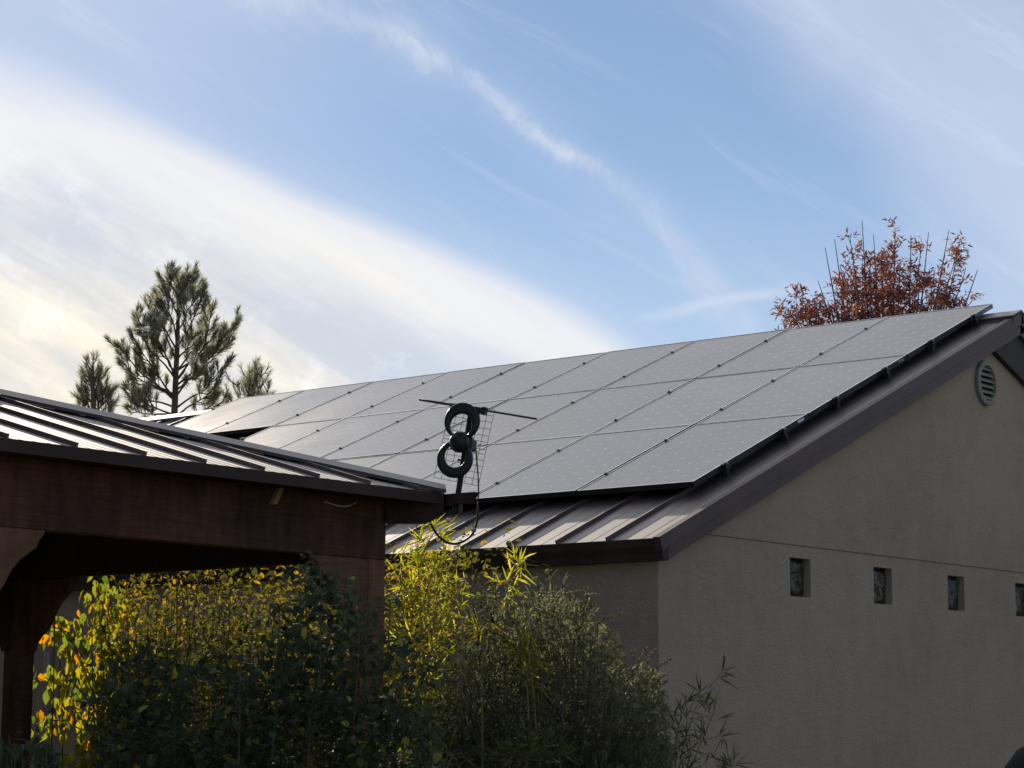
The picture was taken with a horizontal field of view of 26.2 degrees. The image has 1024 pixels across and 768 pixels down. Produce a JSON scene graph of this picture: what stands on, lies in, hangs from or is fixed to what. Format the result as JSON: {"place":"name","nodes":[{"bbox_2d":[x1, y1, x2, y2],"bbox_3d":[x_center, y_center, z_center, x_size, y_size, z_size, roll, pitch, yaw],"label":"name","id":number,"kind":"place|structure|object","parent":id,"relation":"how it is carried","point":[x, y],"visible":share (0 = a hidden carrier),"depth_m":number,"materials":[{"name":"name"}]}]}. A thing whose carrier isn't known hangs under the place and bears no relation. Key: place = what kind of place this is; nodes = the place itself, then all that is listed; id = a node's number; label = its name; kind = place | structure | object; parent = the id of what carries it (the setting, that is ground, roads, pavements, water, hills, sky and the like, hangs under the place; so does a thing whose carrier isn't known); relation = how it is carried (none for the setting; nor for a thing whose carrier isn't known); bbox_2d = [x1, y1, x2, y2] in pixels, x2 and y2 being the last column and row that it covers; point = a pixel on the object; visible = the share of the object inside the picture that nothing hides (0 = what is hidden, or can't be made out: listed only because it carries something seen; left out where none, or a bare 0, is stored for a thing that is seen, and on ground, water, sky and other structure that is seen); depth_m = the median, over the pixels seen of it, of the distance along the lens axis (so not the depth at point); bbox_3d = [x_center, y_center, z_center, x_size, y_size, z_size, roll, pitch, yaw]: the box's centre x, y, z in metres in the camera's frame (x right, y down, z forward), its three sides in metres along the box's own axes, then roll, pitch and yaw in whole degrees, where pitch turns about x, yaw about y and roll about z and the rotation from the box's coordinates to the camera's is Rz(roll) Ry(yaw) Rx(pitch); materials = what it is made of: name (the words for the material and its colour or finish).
{"place":"outdoors","nodes":[
{"label":"outdoors","id":0,"kind":"place"},
{"bbox_2d":[0,0,1023,417],"label":"sky","id":1,"kind":"structure","parent":0,"point":[381,189],"materials":[{"name":"blue"}]},
{"bbox_2d":[1004,746,1023,767],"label":"covered grill","id":2,"kind":"object","parent":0,"point":[1016,760],"visible":1,"depth_m":11.42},
{"label":"ground","id":3,"kind":"structure","parent":0,"visible":0},
{"bbox_2d":[0,731,97,767],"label":"plant","id":4,"kind":"object","parent":3,"relation":"on","point":[14,758],"visible":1,"depth_m":9.10,"materials":[{"name":"green plant"}]},
{"bbox_2d":[31,576,135,767],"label":"vine","id":5,"kind":"object","parent":3,"relation":"on","point":[76,678],"visible":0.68,"depth_m":14.63,"materials":[{"name":"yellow plant"}]},
{"bbox_2d":[70,348,122,413],"bbox_3d":[-5.825,2.853,30.486,0.827,6.787,0.654,-1,-9,10],"label":"pine tree","id":6,"kind":"object","parent":3,"relation":"on","point":[91,376],"visible":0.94,"depth_m":30.82,"materials":[{"name":"green plant"}]},
{"bbox_2d":[103,257,242,417],"bbox_3d":[-4.910,2.258,31.544,2.116,8.293,1.984,2,-9,-11],"label":"pine tree","id":7,"kind":"object","parent":3,"relation":"on","point":[185,289],"visible":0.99,"depth_m":31.91,"materials":[{"name":"green plant"}]},
{"bbox_2d":[0,389,479,767],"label":"pergola","id":8,"kind":"object","parent":3,"relation":"on","point":[87,492],"visible":0.89,"depth_m":11.85,"materials":[{"name":"wood"}]},
{"bbox_2d":[323,501,356,506],"bbox_3d":[-0.942,0.653,12.105,0.008,0.042,0.260,-7,-11,39],"label":"cord","id":9,"kind":"object","parent":8,"relation":"hanging from","point":[340,505],"visible":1,"depth_m":12.10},
{"bbox_2d":[419,398,536,513],"bbox_3d":[-0.203,0.391,12.418,0.708,0.665,0.183,-3,-9,18],"label":"tv antenna","id":10,"kind":"object","parent":8,"relation":"attached to","point":[464,443],"visible":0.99,"depth_m":12.43,"materials":[{"name":"plastic"}]},
{"bbox_2d":[429,448,478,544],"bbox_3d":[-0.354,0.618,12.498,0.408,0.601,0.131,-5,-10,32],"label":"coaxial cable","id":11,"kind":"object","parent":10,"relation":"hanging from","point":[473,530],"visible":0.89,"depth_m":12.39,"materials":[{"name":"rubber"}]},
{"bbox_2d":[221,354,275,402],"bbox_3d":[-3.978,3.056,32.708,0.889,7.079,1.096,0,-9,1],"label":"pine tree","id":12,"kind":"object","parent":3,"relation":"on","point":[251,386],"visible":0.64,"depth_m":32.94,"materials":[{"name":"green plant"}]},
{"bbox_2d":[80,550,452,767],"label":"rose shrub","id":13,"kind":"object","parent":3,"relation":"on","point":[408,725],"visible":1,"depth_m":10.03,"materials":[{"name":"green plant"}]},
{"bbox_2d":[50,519,524,767],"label":"hedge shrub","id":14,"kind":"object","parent":3,"relation":"on","point":[201,624],"visible":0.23,"depth_m":13.88,"materials":[{"name":"green plant"}]},
{"bbox_2d":[375,515,474,767],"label":"bamboo plant","id":15,"kind":"object","parent":3,"relation":"on","point":[415,596],"visible":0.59,"depth_m":12.83,"materials":[{"name":"green plant"}]},
{"bbox_2d":[429,715,581,767],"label":"bamboo plant","id":16,"kind":"object","parent":3,"relation":"on","point":[494,759],"visible":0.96,"depth_m":11.43,"materials":[{"name":"green plant"}]},
{"bbox_2d":[462,605,558,767],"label":"bamboo plant","id":17,"kind":"object","parent":3,"relation":"on","point":[522,657],"visible":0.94,"depth_m":11.90,"materials":[{"name":"green plant"}]},
{"bbox_2d":[482,544,540,767],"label":"bamboo plant","id":18,"kind":"object","parent":3,"relation":"on","point":[516,566],"visible":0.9,"depth_m":12.16,"materials":[{"name":"green plant"}]},
{"bbox_2d":[0,310,1023,767],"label":"house","id":19,"kind":"structure","parent":3,"relation":"on","point":[842,586],"depth_m":15.96,"materials":[{"name":"paint"}]},
{"bbox_2d":[43,652,49,673],"bbox_3d":[-3.749,2.247,17.751,0.056,0.170,0.018,-7,-11,39],"label":"thermometer","id":20,"kind":"object","parent":19,"relation":"attached to","point":[46,659],"visible":0.98,"depth_m":17.74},
{"bbox_2d":[241,366,890,438],"bbox_3d":[0.139,0.248,19.224,7.135,0.111,0.077,-7,-11,39],"label":"mounting rail","id":21,"kind":"object","parent":19,"relation":"attached to","point":[886,375],"visible":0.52,"depth_m":17.01,"materials":[{"name":"metal"}]},
{"bbox_2d":[367,428,788,467],"bbox_3d":[-0.413,0.649,17.665,6.125,0.111,0.077,-7,-11,39],"label":"mounting rail","id":22,"kind":"object","parent":19,"relation":"attached to","point":[784,436],"visible":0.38,"depth_m":15.77,"materials":[{"name":"metal"}]},
{"bbox_2d":[225,339,934,423],"bbox_3d":[-0.175,0.118,20.476,9.150,0.111,0.077,-7,-11,39],"label":"mounting rail","id":23,"kind":"object","parent":19,"relation":"attached to","point":[931,348],"visible":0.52,"depth_m":17.64,"materials":[{"name":"metal"}]},
{"bbox_2d":[174,390,303,432],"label":"solar panel","id":24,"kind":"object","parent":23,"relation":"attached to","point":[214,418],"visible":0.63,"depth_m":23.42,"materials":[{"name":"grey glass"}]},
{"bbox_2d":[205,381,373,435],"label":"solar panel","id":25,"kind":"object","parent":23,"relation":"attached to","point":[266,417],"visible":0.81,"depth_m":22.61,"materials":[{"name":"grey glass"}]},
{"bbox_2d":[273,372,446,425],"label":"solar panel","id":26,"kind":"object","parent":23,"relation":"attached to","point":[358,400],"visible":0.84,"depth_m":22.03,"materials":[{"name":"grey glass"}]},
{"bbox_2d":[429,352,606,407],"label":"solar panel","id":27,"kind":"object","parent":23,"relation":"attached to","point":[517,381],"visible":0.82,"depth_m":20.79,"materials":[{"name":"grey glass"}]},
{"bbox_2d":[512,341,693,398],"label":"solar panel","id":28,"kind":"object","parent":23,"relation":"attached to","point":[604,370],"visible":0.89,"depth_m":20.14,"materials":[{"name":"grey glass"}]},
{"bbox_2d":[601,329,787,388],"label":"solar panel","id":29,"kind":"object","parent":23,"relation":"attached to","point":[695,359],"visible":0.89,"depth_m":19.51,"materials":[{"name":"grey glass"}]},
{"bbox_2d":[697,317,886,377],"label":"solar panel","id":30,"kind":"object","parent":23,"relation":"attached to","point":[794,347],"visible":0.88,"depth_m":18.88,"materials":[{"name":"grey glass"}]},
{"bbox_2d":[800,304,992,365],"bbox_3d":[3.202,-0.394,18.280,0.991,0.041,1.610,-7,12,39],"label":"solar panel","id":31,"kind":"object","parent":23,"relation":"attached to","point":[910,335],"visible":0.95,"depth_m":18.22,"materials":[{"name":"grey glass"}]},
{"bbox_2d":[338,396,839,448],"bbox_3d":[-0.335,0.472,18.603,7.130,0.111,0.077,-7,-11,39],"label":"mounting rail","id":32,"kind":"object","parent":19,"relation":"attached to","point":[836,405],"visible":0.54,"depth_m":16.40,"materials":[{"name":"metal"}]},
{"bbox_2d":[241,418,343,447],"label":"solar panel","id":33,"kind":"object","parent":32,"relation":"attached to","point":[278,436],"visible":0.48,"depth_m":21.12,"materials":[{"name":"grey glass"}]},
{"bbox_2d":[278,409,422,457],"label":"solar panel","id":34,"kind":"object","parent":32,"relation":"attached to","point":[331,438],"visible":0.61,"depth_m":20.31,"materials":[{"name":"grey glass"}]},
{"bbox_2d":[321,399,507,459],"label":"solar panel","id":35,"kind":"object","parent":32,"relation":"attached to","point":[398,437],"visible":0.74,"depth_m":19.46,"materials":[{"name":"grey glass"}]},
{"bbox_2d":[399,389,597,453],"bbox_3d":[-0.096,0.332,18.924,0.991,0.040,1.610,-7,12,39],"label":"solar panel","id":36,"kind":"object","parent":32,"relation":"attached to","point":[537,407],"visible":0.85,"depth_m":18.94,"materials":[{"name":"grey glass"}]},
{"bbox_2d":[492,379,693,443],"bbox_3d":[0.688,0.240,18.295,0.991,0.040,1.610,-7,12,39],"label":"solar panel","id":37,"kind":"object","parent":32,"relation":"attached to","point":[589,414],"visible":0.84,"depth_m":18.27,"materials":[{"name":"grey glass"}]},
{"bbox_2d":[591,367,796,433],"bbox_3d":[1.473,0.147,17.666,0.991,0.041,1.610,-7,12,39],"label":"solar panel","id":38,"kind":"object","parent":32,"relation":"attached to","point":[695,401],"visible":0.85,"depth_m":17.63,"materials":[{"name":"grey glass"}]},
{"bbox_2d":[697,355,907,423],"bbox_3d":[2.257,0.054,17.036,0.991,0.041,1.610,-7,12,39],"label":"solar panel","id":39,"kind":"object","parent":32,"relation":"attached to","point":[811,390],"visible":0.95,"depth_m":16.98,"materials":[{"name":"grey glass"}]},
{"bbox_2d":[211,314,978,409],"bbox_3d":[0.299,-0.106,21.097,9.155,0.111,0.077,-7,-11,39],"label":"mounting rail","id":40,"kind":"object","parent":19,"relation":"attached to","point":[974,321],"visible":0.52,"depth_m":18.26,"materials":[{"name":"metal"}]},
{"bbox_2d":[349,362,524,416],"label":"solar panel","id":41,"kind":"object","parent":40,"relation":"on","point":[443,387],"visible":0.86,"depth_m":21.42,"materials":[{"name":"grey glass"}]},
{"bbox_2d":[494,462,729,483],"bbox_3d":[-0.887,0.874,17.045,6.120,0.111,0.077,-7,-11,39],"label":"mounting rail","id":42,"kind":"object","parent":19,"relation":"attached to","point":[725,471],"visible":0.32,"depth_m":15.15,"materials":[{"name":"metal"}]},
{"bbox_2d":[334,454,395,467],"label":"solar panel","id":43,"kind":"object","parent":42,"relation":"attached to","point":[369,461],"visible":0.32,"depth_m":18.66,"materials":[{"name":"grey glass"}]},
{"bbox_2d":[369,445,487,478],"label":"solar panel","id":44,"kind":"object","parent":42,"relation":"attached to","point":[420,464],"visible":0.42,"depth_m":18.02,"materials":[{"name":"grey glass"}]},
{"bbox_2d":[422,435,586,505],"bbox_3d":[-0.256,0.687,17.051,0.991,0.040,1.610,-7,12,39],"label":"solar panel","id":45,"kind":"object","parent":42,"relation":"attached to","point":[502,461],"visible":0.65,"depth_m":17.16,"materials":[{"name":"grey glass"}]},
{"bbox_2d":[473,424,692,503],"bbox_3d":[0.528,0.593,16.421,0.991,0.040,1.610,-7,12,39],"label":"solar panel","id":46,"kind":"object","parent":42,"relation":"attached to","point":[570,469],"visible":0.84,"depth_m":16.33,"materials":[{"name":"grey glass"}]},
{"bbox_2d":[577,413,808,495],"bbox_3d":[1.313,0.501,15.792,0.991,0.041,1.610,-7,12,39],"label":"solar panel","id":47,"kind":"object","parent":42,"relation":"attached to","point":[695,455],"visible":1,"depth_m":15.68,"materials":[{"name":"grey glass"}]},
{"bbox_2d":[790,559,803,596],"bbox_3d":[1.978,1.358,15.443,0.031,0.267,0.270,-7,-11,39],"label":"window","id":48,"kind":"structure","parent":19,"relation":"in","point":[796,565],"depth_m":15.46,"materials":[{"name":"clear glass"}]},
{"bbox_2d":[873,568,885,603],"bbox_3d":[2.705,1.498,16.329,0.032,0.267,0.270,-7,-11,39],"label":"window","id":49,"kind":"structure","parent":19,"relation":"in","point":[879,574],"depth_m":16.34,"materials":[{"name":"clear glass"}]},
{"bbox_2d":[948,577,957,610],"bbox_3d":[3.423,1.636,17.204,0.032,0.267,0.270,-7,-11,39],"label":"window","id":50,"kind":"structure","parent":19,"relation":"in","point":[952,581],"depth_m":17.22,"materials":[{"name":"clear glass"}]},
{"bbox_2d":[1015,584,1023,616],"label":"window","id":51,"kind":"structure","parent":19,"relation":"in","point":[1019,589],"depth_m":18.10,"materials":[{"name":"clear glass"}]},
{"bbox_2d":[422,564,677,767],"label":"butterfly bush","id":52,"kind":"object","parent":3,"relation":"on","point":[635,733],"visible":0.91,"depth_m":12.03,"materials":[{"name":"green plant"}]},
{"bbox_2d":[647,655,755,767],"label":"bamboo plant","id":53,"kind":"object","parent":3,"relation":"on","point":[702,731],"visible":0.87,"depth_m":12.70,"materials":[{"name":"green plant"}]},
{"bbox_2d":[770,217,984,329],"bbox_3d":[4.595,1.801,27.254,2.735,7.977,2.455,-7,-11,39],"label":"autumn tree","id":54,"kind":"object","parent":3,"relation":"on","point":[887,296],"visible":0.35,"depth_m":27.49,"materials":[{"name":"red plant"}]}
]}

